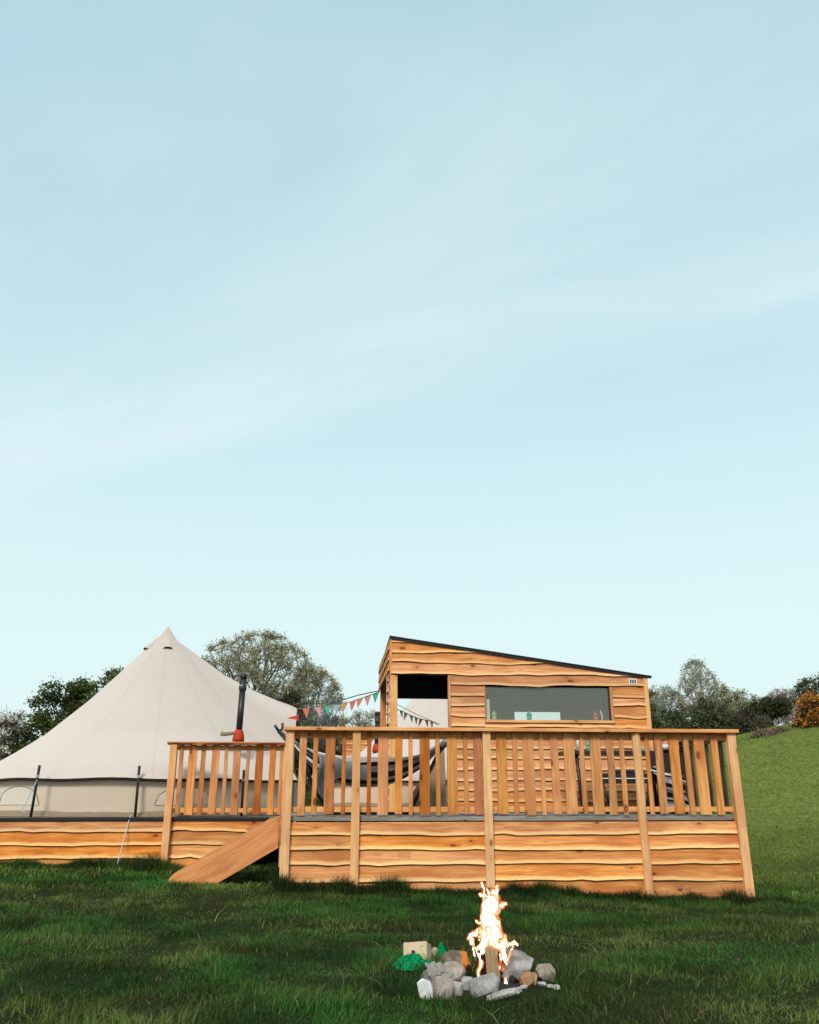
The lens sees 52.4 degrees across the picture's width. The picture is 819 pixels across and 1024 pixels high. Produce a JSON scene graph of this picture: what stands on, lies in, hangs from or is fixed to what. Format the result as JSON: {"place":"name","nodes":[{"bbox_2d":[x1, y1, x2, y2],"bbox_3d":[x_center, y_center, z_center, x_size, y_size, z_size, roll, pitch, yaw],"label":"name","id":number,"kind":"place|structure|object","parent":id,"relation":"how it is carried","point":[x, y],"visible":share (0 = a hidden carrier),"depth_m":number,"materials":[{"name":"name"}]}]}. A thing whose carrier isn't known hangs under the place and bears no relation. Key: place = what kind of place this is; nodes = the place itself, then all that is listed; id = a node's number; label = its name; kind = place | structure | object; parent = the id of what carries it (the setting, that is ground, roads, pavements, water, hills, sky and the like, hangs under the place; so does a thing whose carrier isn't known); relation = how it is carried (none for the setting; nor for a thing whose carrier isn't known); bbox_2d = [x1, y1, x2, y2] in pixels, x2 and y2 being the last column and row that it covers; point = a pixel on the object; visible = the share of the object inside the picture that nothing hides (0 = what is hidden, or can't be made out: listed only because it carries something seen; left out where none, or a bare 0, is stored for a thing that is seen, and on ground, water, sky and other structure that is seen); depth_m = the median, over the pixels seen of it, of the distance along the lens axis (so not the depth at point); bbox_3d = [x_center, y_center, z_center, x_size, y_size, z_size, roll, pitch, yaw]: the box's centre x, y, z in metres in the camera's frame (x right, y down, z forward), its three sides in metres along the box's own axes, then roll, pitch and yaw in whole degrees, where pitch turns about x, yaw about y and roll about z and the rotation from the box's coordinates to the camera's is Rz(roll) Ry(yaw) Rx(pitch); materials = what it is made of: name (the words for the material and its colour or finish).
{"place":"outdoors","nodes":[
{"label":"outdoors","id":0,"kind":"place"},
{"bbox_2d":[0,725,818,1023],"bbox_3d":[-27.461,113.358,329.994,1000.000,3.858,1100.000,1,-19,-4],"label":"ground","id":1,"kind":"structure","parent":0,"point":[271,859],"depth_m":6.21,"materials":[{"name":"green plant"}]},
{"bbox_2d":[0,705,37,760],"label":"blackthorn bush","id":2,"kind":"object","parent":1,"relation":"on","point":[9,721],"visible":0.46,"depth_m":27.11,"materials":[{"name":"white plant"}]},
{"bbox_2d":[2,665,125,758],"bbox_3d":[-11.151,7.324,27.822,5.238,4.413,3.369,1,-19,-4],"label":"hawthorn bush","id":3,"kind":"object","parent":1,"relation":"on","point":[73,700],"visible":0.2,"depth_m":27.65,"materials":[{"name":"green plant"}]},
{"bbox_2d":[0,742,285,866],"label":"tent platform","id":4,"kind":"structure","parent":1,"relation":"on","point":[187,840],"depth_m":11.89,"materials":[{"name":"brown wood"}]},
{"bbox_2d":[116,814,130,868],"bbox_3d":[-4.012,4.623,11.670,0.019,0.722,0.364,-1,-19,3],"label":"guy rope","id":5,"kind":"object","parent":4,"relation":"attached to","point":[123,840],"visible":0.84,"depth_m":11.68,"materials":[{"name":"white fabric"}]},
{"bbox_2d":[0,626,297,816],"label":"bell tent","id":6,"kind":"object","parent":4,"relation":"on","point":[104,751],"visible":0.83,"depth_m":13.35,"materials":[{"name":"fabric"}]},
{"bbox_2d":[21,780,36,812],"bbox_3d":[-5.457,4.076,11.945,0.173,0.449,0.034,1,-19,-4],"label":"guy rope","id":7,"kind":"object","parent":6,"relation":"hanging from","point":[28,796],"visible":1,"depth_m":11.95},
{"bbox_2d":[220,674,247,741],"bbox_3d":[-2.855,3.187,13.572,0.387,1.073,0.192,1,-19,-4],"label":"stove flue","id":8,"kind":"object","parent":6,"relation":"attached to","point":[238,734],"visible":1,"depth_m":13.50,"materials":[{"name":"black metal"}]},
{"bbox_2d":[288,715,298,720],"bbox_3d":[-2.138,3.794,15.375,0.251,0.130,0.068,12,-22,-31],"label":"red pennant","id":9,"kind":"object","parent":6,"relation":"attached to","point":[296,717],"visible":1,"depth_m":15.38,"materials":[{"name":"red fabric"}]},
{"bbox_2d":[169,816,281,884],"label":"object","id":10,"kind":"structure","parent":1,"relation":"on","point":[254,843],"depth_m":9.94,"materials":[{"name":"brown wood"}]},
{"bbox_2d":[201,627,323,726],"bbox_3d":[-5.892,7.238,30.484,5.435,6.077,5.626,1,-19,-4],"label":"oak tree","id":11,"kind":"object","parent":1,"relation":"on","point":[239,666],"visible":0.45,"depth_m":30.04,"materials":[{"name":"green plant"}]},
{"bbox_2d":[271,687,313,790],"bbox_3d":[-4.417,7.886,28.279,2.874,3.964,2.856,1,-19,-4],"label":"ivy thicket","id":12,"kind":"object","parent":1,"relation":"on","point":[292,700],"visible":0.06,"depth_m":28.45,"materials":[{"name":"green plant"}]},
{"bbox_2d":[280,663,348,781],"bbox_3d":[-3.666,8.180,31.421,2.809,5.080,2.750,1,-19,-4],"label":"oak tree","id":13,"kind":"object","parent":1,"relation":"on","point":[319,675],"visible":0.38,"depth_m":31.44,"materials":[{"name":"green plant"}]},
{"bbox_2d":[296,711,341,791],"bbox_3d":[-3.091,8.244,27.664,2.135,3.229,2.000,13,-23,-33],"label":"scrub bush","id":14,"kind":"object","parent":1,"relation":"on","point":[322,742],"visible":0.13,"depth_m":27.56,"materials":[{"name":"green plant"}]},
{"bbox_2d":[335,707,377,749],"bbox_3d":[-1.698,8.630,29.834,2.470,3.266,2.518,1,-19,-4],"label":"hazel bush","id":15,"kind":"object","parent":1,"relation":"on","point":[360,723],"visible":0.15,"depth_m":29.92,"materials":[{"name":"green plant"}]},
{"bbox_2d":[346,739,366,756],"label":"wooden wall","id":16,"kind":"structure","parent":1,"relation":"on","point":[349,745],"depth_m":25.01,"materials":[{"name":"brown wood"}]},
{"bbox_2d":[305,806,447,806],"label":"tent plinth","id":17,"kind":"structure","parent":1,"relation":"on","point":[360,806],"depth_m":18.84,"materials":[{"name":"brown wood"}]},
{"bbox_2d":[334,699,447,805],"bbox_3d":[0.688,5.688,21.122,5.783,3.315,5.808,1,-19,-4],"label":"bell tent","id":18,"kind":"object","parent":17,"relation":"on","point":[435,710],"visible":0.12,"depth_m":19.67,"materials":[{"name":"fabric"}]},
{"bbox_2d":[372,711,379,751],"bbox_3d":[-0.777,5.245,19.879,0.222,0.934,0.222,1,-19,-4],"label":"stove flue","id":19,"kind":"object","parent":18,"relation":"on","point":[377,724],"visible":0.66,"depth_m":19.88,"materials":[{"name":"black metal"}]},
{"bbox_2d":[397,704,439,724],"bbox_3d":[0.119,3.972,16.471,1.092,0.420,0.024,9,-21,-23],"label":"stay wire","id":20,"kind":"object","parent":18,"relation":"attached to","point":[417,714],"visible":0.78,"depth_m":16.45,"materials":[{"name":"white metal"}]},
{"bbox_2d":[0,848,798,1014],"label":"grass fringe","id":21,"kind":"object","parent":1,"relation":"on","point":[338,885],"depth_m":9.55,"materials":[{"name":"green plant"}]},
{"bbox_2d":[0,722,818,905],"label":"hill grass","id":22,"kind":"structure","parent":1,"relation":"on","point":[167,876],"depth_m":11.57,"materials":[{"name":"green plant"}]},
{"bbox_2d":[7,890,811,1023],"bbox_3d":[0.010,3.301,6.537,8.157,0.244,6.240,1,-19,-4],"label":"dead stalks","id":23,"kind":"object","parent":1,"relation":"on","point":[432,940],"visible":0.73,"depth_m":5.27,"materials":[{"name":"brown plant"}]},
{"bbox_2d":[392,953,430,970],"bbox_3d":[0.032,2.783,5.164,0.286,0.075,0.254,1,-19,-4],"label":"net bag","id":24,"kind":"object","parent":1,"relation":"on","point":[414,957],"visible":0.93,"depth_m":5.14,"materials":[{"name":"green plastic"}]},
{"bbox_2d":[403,941,430,962],"bbox_3d":[0.050,2.845,5.369,0.165,0.156,0.168,-5,-20,15],"label":"kindling box","id":25,"kind":"object","parent":1,"relation":"on","point":[421,947],"visible":0.55,"depth_m":5.33,"materials":[{"name":"brown cardboard"}]},
{"bbox_2d":[417,978,432,999],"bbox_3d":[0.083,2.543,4.428,0.088,0.117,0.054,1,-19,-4],"label":"stone","id":26,"kind":"object","parent":1,"relation":"on","point":[422,983],"visible":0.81,"depth_m":4.42,"materials":[{"name":"grey stone"}]},
{"bbox_2d":[421,969,435,979],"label":"stone","id":27,"kind":"object","parent":1,"relation":"on","point":[426,976],"visible":0.19,"depth_m":4.68,"materials":[{"name":"grey stone"}]},
{"bbox_2d":[425,961,444,977],"bbox_3d":[0.146,2.554,4.648,0.108,0.072,0.079,7,-20,-18],"label":"foil scrap","id":28,"kind":"object","parent":27,"relation":"on","point":[433,967],"visible":0.83,"depth_m":4.66,"materials":[{"name":"silver metal"}]},
{"bbox_2d":[428,978,434,992],"bbox_3d":[0.123,2.543,4.471,0.058,0.073,0.035,13,-23,-33],"label":"foil scrap","id":29,"kind":"object","parent":1,"relation":"on","point":[431,980],"visible":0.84,"depth_m":4.48,"materials":[{"name":"silver metal"}]},
{"bbox_2d":[431,947,437,955],"bbox_3d":[0.176,2.958,5.578,0.052,0.078,0.055,6,-20,-18],"label":"wood offcut","id":30,"kind":"object","parent":1,"relation":"on","point":[435,949],"visible":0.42,"depth_m":5.57,"materials":[{"name":"beige wood"}]},
{"bbox_2d":[437,942,446,956],"bbox_3d":[0.216,2.921,5.572,0.075,0.083,0.142,1,-19,-4],"label":"net bag","id":31,"kind":"object","parent":1,"relation":"on","point":[441,947],"visible":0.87,"depth_m":5.54,"materials":[{"name":"green plastic"}]},
{"bbox_2d":[433,976,452,999],"bbox_3d":[0.177,2.561,4.458,0.106,0.128,0.084,6,-20,-16],"label":"stone","id":32,"kind":"object","parent":1,"relation":"on","point":[441,983],"visible":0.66,"depth_m":4.45,"materials":[{"name":"grey stone"}]},
{"bbox_2d":[437,970,453,979],"bbox_3d":[0.197,2.544,4.572,0.098,0.053,0.037,-2,-19,4],"label":"foil scrap","id":33,"kind":"object","parent":32,"relation":"on","point":[449,974],"visible":0.66,"depth_m":4.58,"materials":[{"name":"silver metal"}]},
{"bbox_2d":[443,961,465,979],"bbox_3d":[0.239,2.681,4.842,0.179,0.118,0.124,-7,-20,20],"label":"stone","id":34,"kind":"object","parent":1,"relation":"on","point":[458,968],"visible":0.56,"depth_m":4.82,"materials":[{"name":"beige stone"}]},
{"bbox_2d":[440,950,470,972],"bbox_3d":[0.276,2.724,5.004,0.185,0.162,0.157,1,-19,-4],"label":"stone","id":35,"kind":"object","parent":1,"relation":"on","point":[459,956],"visible":0.53,"depth_m":4.98,"materials":[{"name":"grey stone"}]},
{"bbox_2d":[452,981,462,995],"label":"stone","id":36,"kind":"object","parent":1,"relation":"on","point":[458,987],"visible":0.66,"depth_m":4.51,"materials":[{"name":"grey stone"}]},
{"bbox_2d":[468,972,499,996],"bbox_3d":[0.401,2.566,4.507,0.169,0.137,0.120,1,-19,-4],"label":"stone","id":37,"kind":"object","parent":1,"relation":"on","point":[487,983],"visible":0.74,"depth_m":4.48,"materials":[{"name":"grey stone"}]},
{"bbox_2d":[453,980,523,990],"bbox_3d":[0.463,2.689,4.719,0.525,0.053,0.392,1,-19,-4],"label":"ash bed","id":38,"kind":"object","parent":1,"relation":"on","point":[502,985],"visible":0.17,"depth_m":4.67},
{"bbox_2d":[461,976,472,989],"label":"stone","id":39,"kind":"object","parent":38,"relation":"on","point":[465,980],"visible":0.43,"depth_m":4.62,"materials":[{"name":"grey stone"}]},
{"bbox_2d":[477,949,485,976],"bbox_3d":[0.419,2.618,4.792,0.068,0.204,0.061,9,-21,-25],"label":"charred log","id":40,"kind":"object","parent":38,"relation":"on","point":[483,969],"visible":0.23,"depth_m":4.78,"materials":[{"name":"brown wood"}]},
{"bbox_2d":[467,882,517,983],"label":"fire flames","id":41,"kind":"object","parent":38,"relation":"on","point":[488,932],"visible":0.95,"depth_m":4.79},
{"bbox_2d":[485,945,499,981],"bbox_3d":[0.472,2.600,4.761,0.093,0.235,0.074,1,-19,-4],"label":"burning log","id":42,"kind":"object","parent":38,"relation":"on","point":[491,957],"visible":0.65,"depth_m":4.74,"materials":[{"name":"brown wood"}]},
{"bbox_2d":[498,951,503,980],"bbox_3d":[0.519,2.624,4.825,0.085,0.217,0.060,1,-19,-4],"label":"charred log","id":43,"kind":"object","parent":38,"relation":"on","point":[500,963],"visible":0.15,"depth_m":4.80,"materials":[{"name":"brown wood"}]},
{"bbox_2d":[501,970,517,983],"bbox_3d":[0.537,2.655,4.805,0.202,0.120,0.044,-18,-26,42],"label":"charred log","id":44,"kind":"object","parent":38,"relation":"on","point":[513,979],"visible":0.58,"depth_m":4.74,"materials":[{"name":"brown wood"}]},
{"bbox_2d":[519,970,533,985],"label":"stone","id":45,"kind":"object","parent":38,"relation":"on","point":[526,978],"visible":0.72,"depth_m":4.75,"materials":[{"name":"orange stone"}]},
{"bbox_2d":[486,987,519,1000],"bbox_3d":[0.498,2.564,4.431,0.182,0.058,0.078,4,-19,-12],"label":"stone","id":46,"kind":"object","parent":1,"relation":"on","point":[507,991],"visible":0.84,"depth_m":4.41,"materials":[{"name":"grey stone"}]},
{"bbox_2d":[279,726,754,899],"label":"wooden deck","id":47,"kind":"structure","parent":1,"relation":"on","point":[706,851],"depth_m":10.18,"materials":[{"name":"brown wood"}]},
{"bbox_2d":[274,723,446,814],"bbox_3d":[-0.583,3.472,11.275,2.548,1.182,0.900,1,-19,-4],"label":"hammock stand","id":48,"kind":"object","parent":47,"relation":"on","point":[308,775],"visible":0.43,"depth_m":11.17,"materials":[{"name":"black metal"}]},
{"bbox_2d":[281,731,445,786],"bbox_3d":[-0.558,3.350,11.330,2.433,0.750,0.864,1,-19,-4],"label":"hammock","id":49,"kind":"object","parent":48,"relation":"hanging from","point":[391,768],"visible":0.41,"depth_m":11.08,"materials":[{"name":"fabric"}]},
{"bbox_2d":[317,755,324,798],"bbox_3d":[-1.121,3.466,10.765,0.180,0.620,0.098,1,-19,-4],"label":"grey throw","id":50,"kind":"object","parent":49,"relation":"on","point":[320,778],"visible":0.63,"depth_m":10.77,"materials":[{"name":"grey fabric"}]},
{"bbox_2d":[334,757,366,778],"bbox_3d":[-0.761,3.336,10.835,0.460,0.275,0.070,1,-19,-4],"label":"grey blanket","id":51,"kind":"object","parent":49,"relation":"on","point":[338,770],"visible":0.55,"depth_m":10.83,"materials":[{"name":"grey fabric"}]},
{"bbox_2d":[413,749,445,806],"bbox_3d":[0.272,3.834,12.016,0.520,0.940,0.079,1,-19,-4],"label":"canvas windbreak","id":52,"kind":"object","parent":47,"relation":"hanging from","point":[433,784],"visible":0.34,"depth_m":12.00,"materials":[{"name":"beige fabric"}]},
{"bbox_2d":[378,636,657,812],"bbox_3d":[1.664,3.826,14.603,4.344,2.716,3.090,1,-19,-4],"label":"timber hut","id":53,"kind":"object","parent":47,"relation":"on","point":[466,682],"visible":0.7,"depth_m":13.41,"materials":[{"name":"brown wood"}]},
{"bbox_2d":[299,691,379,717],"bbox_3d":[-1.323,3.637,15.716,1.524,0.513,0.070,2,-19,-6],"label":"bunting","id":54,"kind":"object","parent":53,"relation":"hanging from","point":[335,706],"visible":1,"depth_m":15.71,"materials":[{"name":"multicoloured fabric"}]},
{"bbox_2d":[327,691,377,704],"bbox_3d":[-1.071,3.521,15.802,0.995,0.283,0.019,1,-19,-4],"label":"light wire","id":55,"kind":"object","parent":53,"relation":"attached to","point":[352,696],"visible":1,"depth_m":15.80,"materials":[{"name":"white"}]},
{"bbox_2d":[397,709,437,726],"bbox_3d":[0.087,4.089,16.489,1.122,0.392,0.098,10,-22,-27],"label":"bunting","id":56,"kind":"object","parent":53,"relation":"attached to","point":[416,718],"visible":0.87,"depth_m":16.48,"materials":[{"name":"white"}]},
{"bbox_2d":[491,711,496,719],"bbox_3d":[1.356,3.267,13.343,0.104,0.168,0.102,1,-19,-4],"label":"lantern","id":57,"kind":"object","parent":53,"relation":"on","point":[493,714],"visible":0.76,"depth_m":13.32,"materials":[{"name":"green paint"}]},
{"bbox_2d":[526,710,531,719],"bbox_3d":[1.924,3.279,13.386,0.107,0.173,0.105,1,-19,-4],"label":"lantern","id":58,"kind":"object","parent":53,"relation":"on","point":[529,716],"visible":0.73,"depth_m":13.36,"materials":[{"name":"teal paint"}]},
{"bbox_2d":[484,686,614,723],"bbox_3d":[2.234,3.089,13.340,2.088,0.570,0.090,1,-19,-4],"label":"window","id":59,"kind":"structure","parent":53,"relation":"in","point":[610,697],"depth_m":13.25,"materials":[{"name":"glass"}]},
{"bbox_2d":[558,750,663,813],"bbox_3d":[2.920,3.930,12.109,1.420,0.852,0.680,1,-19,-4],"label":"outdoor table","id":60,"kind":"object","parent":47,"relation":"on","point":[616,753],"visible":0.3,"depth_m":11.89,"materials":[{"name":"black metal"}]},
{"bbox_2d":[575,740,578,749],"bbox_3d":[2.460,3.394,12.139,0.080,0.180,0.080,1,-19,-4],"label":"steel canister","id":61,"kind":"object","parent":60,"relation":"on","point":[577,744],"visible":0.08,"depth_m":12.11,"materials":[{"name":"grey metal"}]},
{"bbox_2d":[602,769,649,813],"bbox_3d":[2.976,3.890,11.581,0.750,0.591,0.310,1,-19,-4],"label":"bench","id":62,"kind":"object","parent":47,"relation":"on","point":[630,776],"visible":0.32,"depth_m":11.50,"materials":[{"name":"black metal"}]},
{"bbox_2d":[650,753,687,813],"bbox_3d":[3.554,3.738,11.485,0.340,0.805,0.420,1,-19,-4],"label":"deck chair","id":63,"kind":"object","parent":47,"relation":"on","point":[667,766],"visible":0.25,"depth_m":11.72,"materials":[{"name":"black metal"}]},
{"bbox_2d":[651,766,688,806],"bbox_3d":[3.554,3.772,11.407,0.400,0.579,0.415,1,-19,-4],"label":"striped blanket","id":64,"kind":"object","parent":63,"relation":"on","point":[669,788],"visible":0.34,"depth_m":11.25,"materials":[{"name":"fabric"}]},
{"bbox_2d":[501,948,533,981],"bbox_3d":[0.608,2.652,4.862,0.220,0.218,0.179,15,-24,-37],"label":"stone","id":65,"kind":"object","parent":1,"relation":"on","point":[519,962],"visible":0.49,"depth_m":4.83,"materials":[{"name":"grey stone"}]},
{"bbox_2d":[531,972,537,984],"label":"stone","id":66,"kind":"object","parent":1,"relation":"on","point":[535,975],"visible":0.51,"depth_m":4.79,"materials":[{"name":"brown stone"}]},
{"bbox_2d":[537,981,546,986],"bbox_3d":[0.755,2.701,4.755,0.056,0.034,0.045,1,-19,-4],"label":"rubble chip","id":67,"kind":"object","parent":1,"relation":"on","point":[541,983],"visible":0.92,"depth_m":4.74,"materials":[{"name":"stone"}]},
{"bbox_2d":[535,963,555,981],"bbox_3d":[0.801,2.726,4.909,0.118,0.112,0.101,1,-19,-4],"label":"stone","id":68,"kind":"object","parent":1,"relation":"on","point":[543,970],"visible":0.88,"depth_m":4.89,"materials":[{"name":"grey stone"}]},
{"bbox_2d":[648,690,663,745],"bbox_3d":[8.718,7.800,30.134,1.473,2.653,1.492,-12,-22,31],"label":"sapling bush","id":69,"kind":"object","parent":1,"relation":"on","point":[656,723],"visible":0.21,"depth_m":29.89,"materials":[{"name":"green plant"}]},
{"bbox_2d":[648,684,670,722],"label":"birch tree","id":70,"kind":"object","parent":1,"relation":"on","point":[659,702],"visible":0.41,"depth_m":31.57,"materials":[{"name":"green plant"}]},
{"bbox_2d":[652,684,688,728],"bbox_3d":[9.907,7.877,31.926,1.756,2.563,1.619,1,-19,-4],"label":"birch tree","id":71,"kind":"object","parent":1,"relation":"on","point":[672,695],"visible":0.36,"depth_m":31.75,"materials":[{"name":"green plant"}]},
{"bbox_2d":[661,707,706,728],"bbox_3d":[9.784,7.696,29.015,2.416,1.828,1.741,1,-19,-4],"label":"undergrowth bush","id":72,"kind":"object","parent":1,"relation":"on","point":[674,719],"visible":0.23,"depth_m":29.18,"materials":[{"name":"green plant"}]},
{"bbox_2d":[674,655,723,723],"bbox_3d":[10.832,6.919,30.878,1.877,3.268,1.736,1,-19,-4],"label":"birch tree","id":73,"kind":"object","parent":1,"relation":"on","point":[700,692],"visible":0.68,"depth_m":30.85,"materials":[{"name":"green plant"}]},
{"bbox_2d":[682,696,735,728],"bbox_3d":[10.863,7.561,29.770,2.663,1.913,2.003,1,-19,-4],"label":"undergrowth bush","id":74,"kind":"object","parent":1,"relation":"on","point":[717,719],"visible":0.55,"depth_m":29.52,"materials":[{"name":"green plant"}]},
{"bbox_2d":[705,682,741,718],"bbox_3d":[11.787,7.436,31.281,1.704,2.129,1.672,18,-26,-42],"label":"birch tree","id":75,"kind":"object","parent":1,"relation":"on","point":[733,707],"visible":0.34,"depth_m":31.02,"materials":[{"name":"green plant"}]},
{"bbox_2d":[720,688,758,718],"bbox_3d":[12.477,7.556,31.419,1.590,1.815,1.686,-15,-24,37],"label":"birch tree","id":76,"kind":"object","parent":1,"relation":"on","point":[746,702],"visible":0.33,"depth_m":31.28,"materials":[{"name":"green plant"}]},
{"bbox_2d":[730,703,775,734],"bbox_3d":[11.980,7.338,29.043,1.834,1.378,1.576,1,-19,-4],"label":"undergrowth bush","id":77,"kind":"object","parent":1,"relation":"on","point":[746,721],"visible":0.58,"depth_m":28.74,"materials":[{"name":"green plant"}]},
{"bbox_2d":[749,724,789,737],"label":"dead bracken","id":78,"kind":"object","parent":1,"relation":"on","point":[764,732],"visible":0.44,"depth_m":24.28,"materials":[{"name":"brown plant"}]},
{"bbox_2d":[749,692,794,724],"bbox_3d":[13.185,7.264,30.259,1.734,1.439,1.429,1,-19,-4],"label":"hawthorn tree","id":79,"kind":"object","parent":1,"relation":"on","point":[776,707],"visible":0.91,"depth_m":29.96,"materials":[{"name":"green plant"}]},
{"bbox_2d":[763,686,804,724],"bbox_3d":[15.815,8.461,34.958,1.974,2.268,1.926,1,-19,-4],"label":"ash tree","id":80,"kind":"object","parent":1,"relation":"on","point":[782,720],"visible":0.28,"depth_m":34.97,"materials":[{"name":"grey plant"}]},
{"bbox_2d":[788,686,818,728],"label":"gorse bush","id":81,"kind":"object","parent":1,"relation":"on","point":[809,706],"visible":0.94,"depth_m":24.38,"materials":[{"name":"yellow plant"}]},
{"bbox_2d":[792,672,818,707],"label":"rowan tree","id":82,"kind":"object","parent":1,"relation":"on","point":[799,688],"visible":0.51,"depth_m":34.77,"materials":[{"name":"green plant"}]},
{"bbox_2d":[0,0,818,777],"label":"sky","id":83,"kind":"structure","parent":0,"point":[341,328],"materials":[{"name":"blue"}]},
{"bbox_2d":[486,699,489,719],"bbox_3d":[1.254,3.164,13.301,0.055,0.334,0.020,1,-19,-4],"label":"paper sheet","id":84,"kind":"object","parent":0,"point":[487,709],"visible":1,"depth_m":13.29,"materials":[{"name":"white paper"}]},
{"bbox_2d":[592,711,598,719],"bbox_3d":[3.011,3.307,13.467,0.107,0.173,0.105,1,-19,-4],"label":"lantern","id":85,"kind":"object","parent":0,"point":[595,715],"visible":0.77,"depth_m":13.44,"materials":[{"name":"red paint"}]},
{"bbox_2d":[662,741,667,748],"bbox_3d":[3.756,3.431,12.234,0.130,0.122,0.127,1,-19,-4],"label":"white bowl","id":86,"kind":"object","parent":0,"point":[664,744],"visible":0.79,"depth_m":12.20,"materials":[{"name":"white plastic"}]},
{"bbox_2d":[657,749,683,813],"bbox_3d":[3.808,3.937,12.170,0.280,0.875,0.600,1,-19,-4],"label":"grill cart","id":87,"kind":"object","parent":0,"point":[681,758],"visible":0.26,"depth_m":12.03,"materials":[{"name":"black metal"}]}
]}

